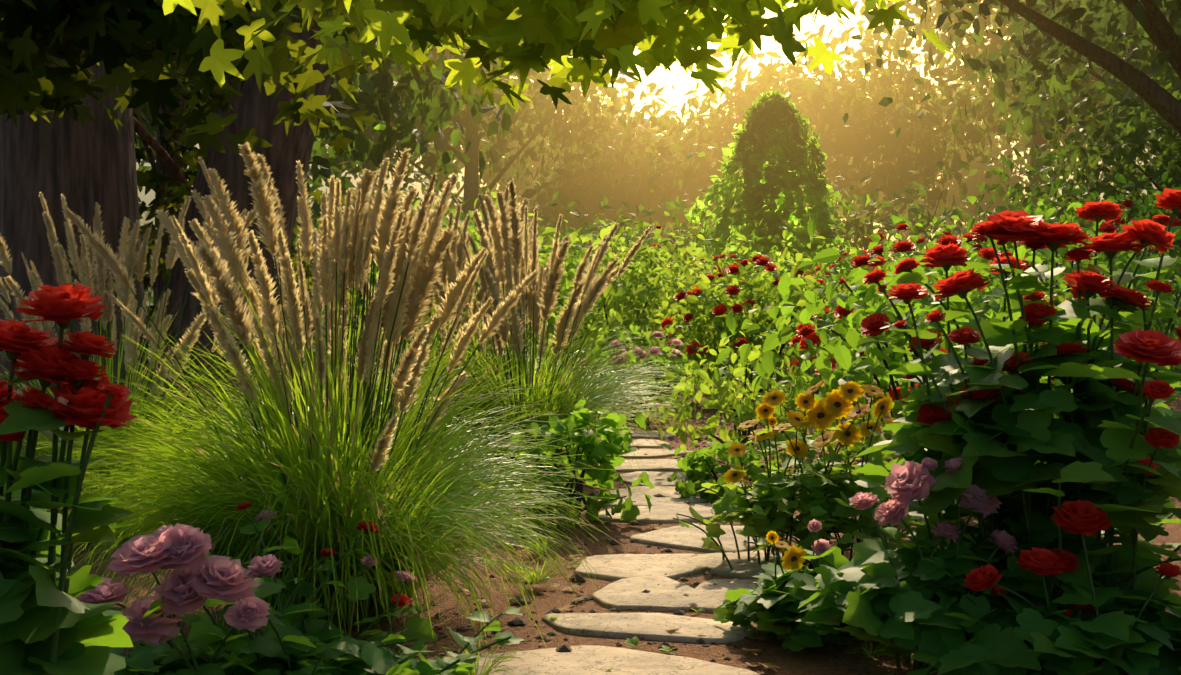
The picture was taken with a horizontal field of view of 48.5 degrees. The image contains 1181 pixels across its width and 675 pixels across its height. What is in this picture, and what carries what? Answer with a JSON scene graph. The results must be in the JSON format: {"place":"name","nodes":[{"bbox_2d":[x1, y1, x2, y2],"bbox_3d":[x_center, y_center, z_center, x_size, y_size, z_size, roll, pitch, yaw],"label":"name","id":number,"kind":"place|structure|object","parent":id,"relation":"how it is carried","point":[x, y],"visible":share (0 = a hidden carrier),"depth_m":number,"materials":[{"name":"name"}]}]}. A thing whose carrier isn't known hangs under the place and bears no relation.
{"place":"outdoors","nodes":[
{"label":"outdoors","id":0,"kind":"place"},
{"bbox_2d":[0,192,313,563],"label":"fountain grass","id":1,"kind":"object","parent":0,"point":[95,277],"depth_m":4.91,"materials":[{"name":"green plant"}]},
{"bbox_2d":[70,301,1180,674],"bbox_3d":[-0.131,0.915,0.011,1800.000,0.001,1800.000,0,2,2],"label":"ground","id":2,"kind":"structure","parent":0,"point":[826,661],"depth_m":4.00,"materials":[{"name":"soil"}]},
{"bbox_2d":[0,283,136,674],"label":"red flowers","id":3,"kind":"object","parent":2,"relation":"on","point":[50,624],"visible":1,"depth_m":1.88,"materials":[{"name":"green plant"}]},
{"bbox_2d":[144,222,153,327],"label":"shrub","id":4,"kind":"object","parent":2,"relation":"on","point":[147,306],"depth_m":31.70,"materials":[{"name":"green plant"}]},
{"bbox_2d":[136,144,325,165],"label":"tree","id":5,"kind":"object","parent":2,"relation":"on","point":[142,162],"depth_m":72.10,"materials":[{"name":"green plant"}]},
{"bbox_2d":[147,200,317,314],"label":"shrub","id":6,"kind":"object","parent":2,"relation":"on","point":[291,250],"depth_m":32.01,"materials":[{"name":"green plant"}]},
{"bbox_2d":[138,18,445,217],"bbox_3d":[-6.701,-5.263,16.201,13.886,11.608,10.924,0,2,2],"label":"tree","id":7,"kind":"object","parent":2,"relation":"on","point":[366,82],"visible":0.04,"depth_m":18.48,"materials":[{"name":"green plant"}]},
{"bbox_2d":[78,501,523,674],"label":"flowers","id":8,"kind":"object","parent":2,"relation":"on","point":[198,576],"visible":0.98,"depth_m":2.69,"materials":[{"name":"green plant"}]},
{"bbox_2d":[25,142,622,657],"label":"fountain grass","id":9,"kind":"object","parent":2,"relation":"on","point":[341,468],"depth_m":3.49,"materials":[{"name":"green plant"}]},
{"bbox_2d":[131,20,519,239],"bbox_3d":[-6.554,-4.787,23.539,10.851,10.247,11.772,0,2,2],"label":"tree","id":10,"kind":"object","parent":2,"relation":"on","point":[383,106],"visible":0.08,"depth_m":23.95,"materials":[{"name":"green plant"}]},
{"bbox_2d":[135,46,526,217],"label":"tree","id":11,"kind":"object","parent":2,"relation":"on","point":[371,167],"depth_m":50.65,"materials":[{"name":"green plant"}]},
{"bbox_2d":[290,158,474,335],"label":"shrub","id":12,"kind":"object","parent":2,"relation":"on","point":[313,187],"depth_m":31.94,"materials":[{"name":"green plant"}]},
{"bbox_2d":[276,124,511,376],"bbox_3d":[-2.644,-0.743,16.154,4.078,3.848,3.870,0,2,2],"label":"bush","id":13,"kind":"object","parent":2,"relation":"on","point":[383,127],"visible":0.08,"depth_m":15.93,"materials":[{"name":"green plant"}]},
{"bbox_2d":[312,189,574,456],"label":"fountain grass","id":14,"kind":"object","parent":2,"relation":"on","point":[456,249],"depth_m":7.45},
{"bbox_2d":[347,194,552,338],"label":"shrub","id":15,"kind":"object","parent":2,"relation":"on","point":[549,241],"visible":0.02,"depth_m":28.34,"materials":[{"name":"green plant"}]},
{"bbox_2d":[309,57,602,219],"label":"tree","id":16,"kind":"object","parent":2,"relation":"on","point":[461,165],"visible":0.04,"depth_m":77.07,"materials":[{"name":"green plant"}]},
{"bbox_2d":[434,623,522,674],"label":"small plant","id":17,"kind":"object","parent":2,"relation":"on","point":[487,672],"visible":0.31,"depth_m":3.11,"materials":[{"name":"green plant"}]},
{"bbox_2d":[0,0,958,464],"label":"maple tree","id":18,"kind":"object","parent":2,"relation":"on","point":[74,72],"visible":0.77,"depth_m":4.77,"materials":[{"name":"green plant"}]},
{"bbox_2d":[304,34,726,227],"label":"tree","id":19,"kind":"object","parent":2,"relation":"on","point":[544,109],"visible":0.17,"depth_m":49.73,"materials":[{"name":"green plant"}]},
{"bbox_2d":[503,557,538,573],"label":"grass tuft","id":20,"kind":"object","parent":2,"relation":"on","point":[525,562],"visible":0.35,"depth_m":4.32,"materials":[{"name":"green plant"}]},
{"bbox_2d":[361,181,684,375],"bbox_3d":[-0.696,-0.298,12.481,3.203,2.385,3.121,0,2,2],"label":"bush","id":21,"kind":"object","parent":2,"relation":"on","point":[570,263],"visible":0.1,"depth_m":12.21,"materials":[{"name":"green plant"}]},
{"bbox_2d":[200,439,865,674],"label":"fallen leaves","id":22,"kind":"object","parent":2,"relation":"on","point":[807,649],"visible":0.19,"depth_m":3.54,"materials":[{"name":"brown plant"}]},
{"bbox_2d":[515,560,557,585],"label":"grass tuft","id":23,"kind":"object","parent":2,"relation":"on","point":[538,576],"visible":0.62,"depth_m":4.13,"materials":[{"name":"green plant"}]},
{"bbox_2d":[497,553,576,583],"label":"grass tuft","id":24,"kind":"object","parent":2,"relation":"on","point":[545,575],"visible":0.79,"depth_m":4.14,"materials":[{"name":"green plant"}]},
{"bbox_2d":[514,504,562,530],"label":"grass tuft","id":25,"kind":"object","parent":2,"relation":"on","point":[542,524],"visible":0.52,"depth_m":5.08,"materials":[{"name":"green plant"}]},
{"bbox_2d":[517,536,559,552],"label":"grass tuft","id":26,"kind":"object","parent":2,"relation":"on","point":[537,545],"visible":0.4,"depth_m":4.64,"materials":[{"name":"green plant"}]},
{"bbox_2d":[374,179,712,472],"bbox_3d":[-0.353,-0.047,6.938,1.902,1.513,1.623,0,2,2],"label":"fountain grass","id":27,"kind":"object","parent":2,"relation":"on","point":[504,245],"depth_m":6.78,"materials":[{"name":"plant"}]},
{"bbox_2d":[452,256,657,358],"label":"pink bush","id":28,"kind":"object","parent":2,"relation":"on","point":[602,311],"visible":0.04,"depth_m":19.90,"materials":[{"name":"green plant"}]},
{"bbox_2d":[264,421,862,674],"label":"soil clods","id":29,"kind":"object","parent":2,"relation":"on","point":[518,621],"visible":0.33,"depth_m":3.83,"materials":[{"name":"brown soil"}]},
{"bbox_2d":[451,86,678,250],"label":"tree","id":30,"kind":"object","parent":2,"relation":"on","point":[520,184],"visible":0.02,"depth_m":81.17,"materials":[{"name":"green plant"}]},
{"bbox_2d":[548,501,584,530],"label":"grass tuft","id":31,"kind":"object","parent":2,"relation":"on","point":[568,527],"visible":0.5,"depth_m":5.10,"materials":[{"name":"green plant"}]},
{"bbox_2d":[488,392,654,534],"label":"leafy plant","id":32,"kind":"object","parent":2,"relation":"on","point":[595,451],"depth_m":5.36,"materials":[{"name":"green plant"}]},
{"bbox_2d":[452,210,753,384],"bbox_3d":[0.232,-0.321,14.426,3.612,2.236,4.011,0,2,2],"label":"flower bush","id":33,"kind":"object","parent":2,"relation":"on","point":[644,268],"visible":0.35,"depth_m":13.98,"materials":[{"name":"green plant"}]},
{"bbox_2d":[485,83,741,317],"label":"tree","id":34,"kind":"object","parent":2,"relation":"on","point":[581,187],"visible":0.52,"depth_m":53.21,"materials":[{"name":"green plant"}]},
{"bbox_2d":[523,188,712,329],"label":"shrub","id":35,"kind":"object","parent":2,"relation":"on","point":[594,224],"visible":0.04,"depth_m":31.74,"materials":[{"name":"green plant"}]},
{"bbox_2d":[473,431,782,674],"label":"path stones","id":36,"kind":"object","parent":2,"relation":"on","point":[634,575],"visible":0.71,"depth_m":4.03,"materials":[{"name":"beige stone"}]},
{"bbox_2d":[545,537,755,670],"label":"path weeds","id":37,"kind":"object","parent":2,"relation":"on","point":[633,641],"visible":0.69,"depth_m":3.46,"materials":[{"name":"green plant"}]},
{"bbox_2d":[560,309,741,427],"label":"pink bush","id":38,"kind":"object","parent":2,"relation":"on","point":[681,356],"visible":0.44,"depth_m":9.43,"materials":[{"name":"green plant"}]},
{"bbox_2d":[597,85,834,260],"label":"tree","id":39,"kind":"object","parent":2,"relation":"on","point":[697,97],"depth_m":85.52,"materials":[{"name":"green plant"}]},
{"bbox_2d":[628,208,805,357],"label":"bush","id":40,"kind":"object","parent":2,"relation":"on","point":[694,265],"visible":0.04,"depth_m":20.67,"materials":[{"name":"green plant"}]},
{"bbox_2d":[659,437,786,503],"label":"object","id":41,"kind":"object","parent":2,"relation":"on","point":[702,466],"visible":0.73,"depth_m":6.03,"materials":[{"name":"green plant"}]},
{"bbox_2d":[642,323,846,467],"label":"leafy bush","id":42,"kind":"object","parent":2,"relation":"on","point":[724,385],"depth_m":6.97,"materials":[{"name":"green plant"}]},
{"bbox_2d":[619,146,879,318],"bbox_3d":[3.755,-2.376,31.671,6.090,4.785,5.666,0,2,2],"label":"shrub","id":43,"kind":"object","parent":2,"relation":"on","point":[671,205],"visible":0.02,"depth_m":30.74,"materials":[{"name":"green plant"}]},
{"bbox_2d":[660,88,859,328],"bbox_3d":[3.279,-2.112,24.050,3.853,4.825,3.718,-1,2,-26],"label":"conical shrub","id":44,"kind":"object","parent":2,"relation":"on","point":[774,131],"visible":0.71,"depth_m":23.19,"materials":[{"name":"green plant"}]},
{"bbox_2d":[628,224,899,409],"bbox_3d":[1.511,-0.008,11.358,2.689,1.912,2.862,0,2,2],"label":"flower bush","id":45,"kind":"object","parent":2,"relation":"on","point":[749,298],"visible":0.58,"depth_m":11.15,"materials":[{"name":"green plant"}]},
{"bbox_2d":[713,519,861,650],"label":"leafy plant","id":46,"kind":"object","parent":2,"relation":"on","point":[780,593],"visible":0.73,"depth_m":3.48,"materials":[{"name":"green plant"}]},
{"bbox_2d":[673,379,925,568],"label":"yellow daisies","id":47,"kind":"object","parent":2,"relation":"on","point":[774,504],"visible":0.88,"depth_m":4.45,"materials":[{"name":"green plant"}]},
{"bbox_2d":[603,19,1016,270],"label":"tree","id":48,"kind":"object","parent":2,"relation":"on","point":[822,111],"visible":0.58,"depth_m":46.82,"materials":[{"name":"green plant"}]},
{"bbox_2d":[713,217,937,365],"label":"flower bush","id":49,"kind":"object","parent":2,"relation":"on","point":[842,263],"visible":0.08,"depth_m":17.15,"materials":[{"name":"green plant"}]},
{"bbox_2d":[839,640,893,656],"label":"grass tuft","id":50,"kind":"object","parent":2,"relation":"on","point":[875,651],"visible":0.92,"depth_m":3.30,"materials":[{"name":"green plant"}]},
{"bbox_2d":[840,188,977,336],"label":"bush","id":51,"kind":"object","parent":2,"relation":"on","point":[890,244],"depth_m":21.54,"materials":[{"name":"green plant"}]},
{"bbox_2d":[789,61,1059,256],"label":"tree","id":52,"kind":"object","parent":2,"relation":"on","point":[972,182],"visible":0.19,"depth_m":70.74,"materials":[{"name":"green plant"}]},
{"bbox_2d":[783,136,1083,333],"bbox_3d":[7.591,-2.131,30.765,7.134,4.741,5.303,-1,2,-17],"label":"shrub","id":53,"kind":"object","parent":2,"relation":"on","point":[866,220],"visible":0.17,"depth_m":29.98,"materials":[{"name":"green plant"}]},
{"bbox_2d":[797,457,1071,669],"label":"pink flowers","id":54,"kind":"object","parent":2,"relation":"on","point":[884,594],"visible":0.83,"depth_m":3.14,"materials":[{"name":"green plant"}]},
{"bbox_2d":[721,215,1148,458],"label":"flowers","id":55,"kind":"object","parent":2,"relation":"on","point":[838,309],"visible":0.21,"depth_m":7.59,"materials":[{"name":"green plant"}]},
{"bbox_2d":[714,214,1180,514],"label":"rose bush","id":56,"kind":"object","parent":2,"relation":"on","point":[872,319],"visible":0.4,"depth_m":5.44,"materials":[{"name":"green plant"}]},
{"bbox_2d":[744,0,1172,209],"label":"tree","id":57,"kind":"object","parent":2,"relation":"on","point":[900,35],"visible":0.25,"depth_m":46.32,"materials":[{"name":"green plant"}]},
{"bbox_2d":[849,219,1131,385],"bbox_3d":[4.073,-0.255,13.747,3.133,2.038,3.069,0,2,2],"label":"flower bush","id":58,"kind":"object","parent":2,"relation":"on","point":[984,239],"visible":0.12,"depth_m":13.63,"materials":[{"name":"green plant"}]},
{"bbox_2d":[843,0,1180,327],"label":"tree","id":59,"kind":"object","parent":2,"relation":"on","point":[1156,24],"visible":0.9,"depth_m":20.70,"materials":[{"name":"green plant"}]},
{"bbox_2d":[847,156,1180,418],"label":"rose bush","id":60,"kind":"object","parent":2,"relation":"on","point":[1121,263],"visible":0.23,"depth_m":9.44,"materials":[{"name":"green plant"}]},
{"bbox_2d":[853,188,1180,661],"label":"rose bush","id":61,"kind":"object","parent":2,"relation":"on","point":[1030,461],"visible":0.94,"depth_m":3.30,"materials":[{"name":"green plant"}]},
{"bbox_2d":[872,427,1180,674],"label":"red flowers","id":62,"kind":"object","parent":2,"relation":"on","point":[1120,636],"visible":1,"depth_m":2.96,"materials":[{"name":"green plant"}]},
{"bbox_2d":[909,60,1180,297],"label":"bush","id":63,"kind":"object","parent":2,"relation":"on","point":[1137,141],"visible":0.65,"depth_m":19.33,"materials":[{"name":"green plant"}]},
{"bbox_2d":[911,164,1178,310],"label":"shrub","id":64,"kind":"object","parent":2,"relation":"on","point":[1000,191],"visible":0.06,"depth_m":30.39,"materials":[{"name":"green plant"}]},
{"bbox_2d":[916,0,1180,202],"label":"tree","id":65,"kind":"object","parent":2,"relation":"on","point":[1106,89],"visible":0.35,"depth_m":27.25,"materials":[{"name":"green plant"}]},
{"bbox_2d":[930,15,1176,202],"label":"tree","id":66,"kind":"object","parent":2,"relation":"on","point":[1021,146],"visible":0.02,"depth_m":76.63,"materials":[{"name":"green plant"}]},
{"bbox_2d":[964,0,1150,172],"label":"tree","id":67,"kind":"object","parent":2,"relation":"on","point":[1091,83],"depth_m":46.95,"materials":[{"name":"green plant"}]},
{"bbox_2d":[1023,206,1175,367],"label":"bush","id":68,"kind":"object","parent":2,"relation":"on","point":[1070,216],"visible":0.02,"depth_m":17.49,"materials":[{"name":"green plant"}]},
{"bbox_2d":[1027,166,1180,384],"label":"bush","id":69,"kind":"object","parent":2,"relation":"on","point":[1150,200],"visible":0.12,"depth_m":12.79,"materials":[{"name":"green plant"}]},
{"bbox_2d":[1101,148,1180,323],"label":"shrub","id":70,"kind":"object","parent":2,"relation":"on","point":[1153,252],"depth_m":28.22,"materials":[{"name":"green plant"}]},
{"bbox_2d":[136,0,1177,297],"label":"sky","id":71,"kind":"structure","parent":0,"point":[678,77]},
{"bbox_2d":[998,0,1180,135],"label":"tree limb","id":72,"kind":"object","parent":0,"point":[1163,103],"visible":0.96,"depth_m":17.61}
]}

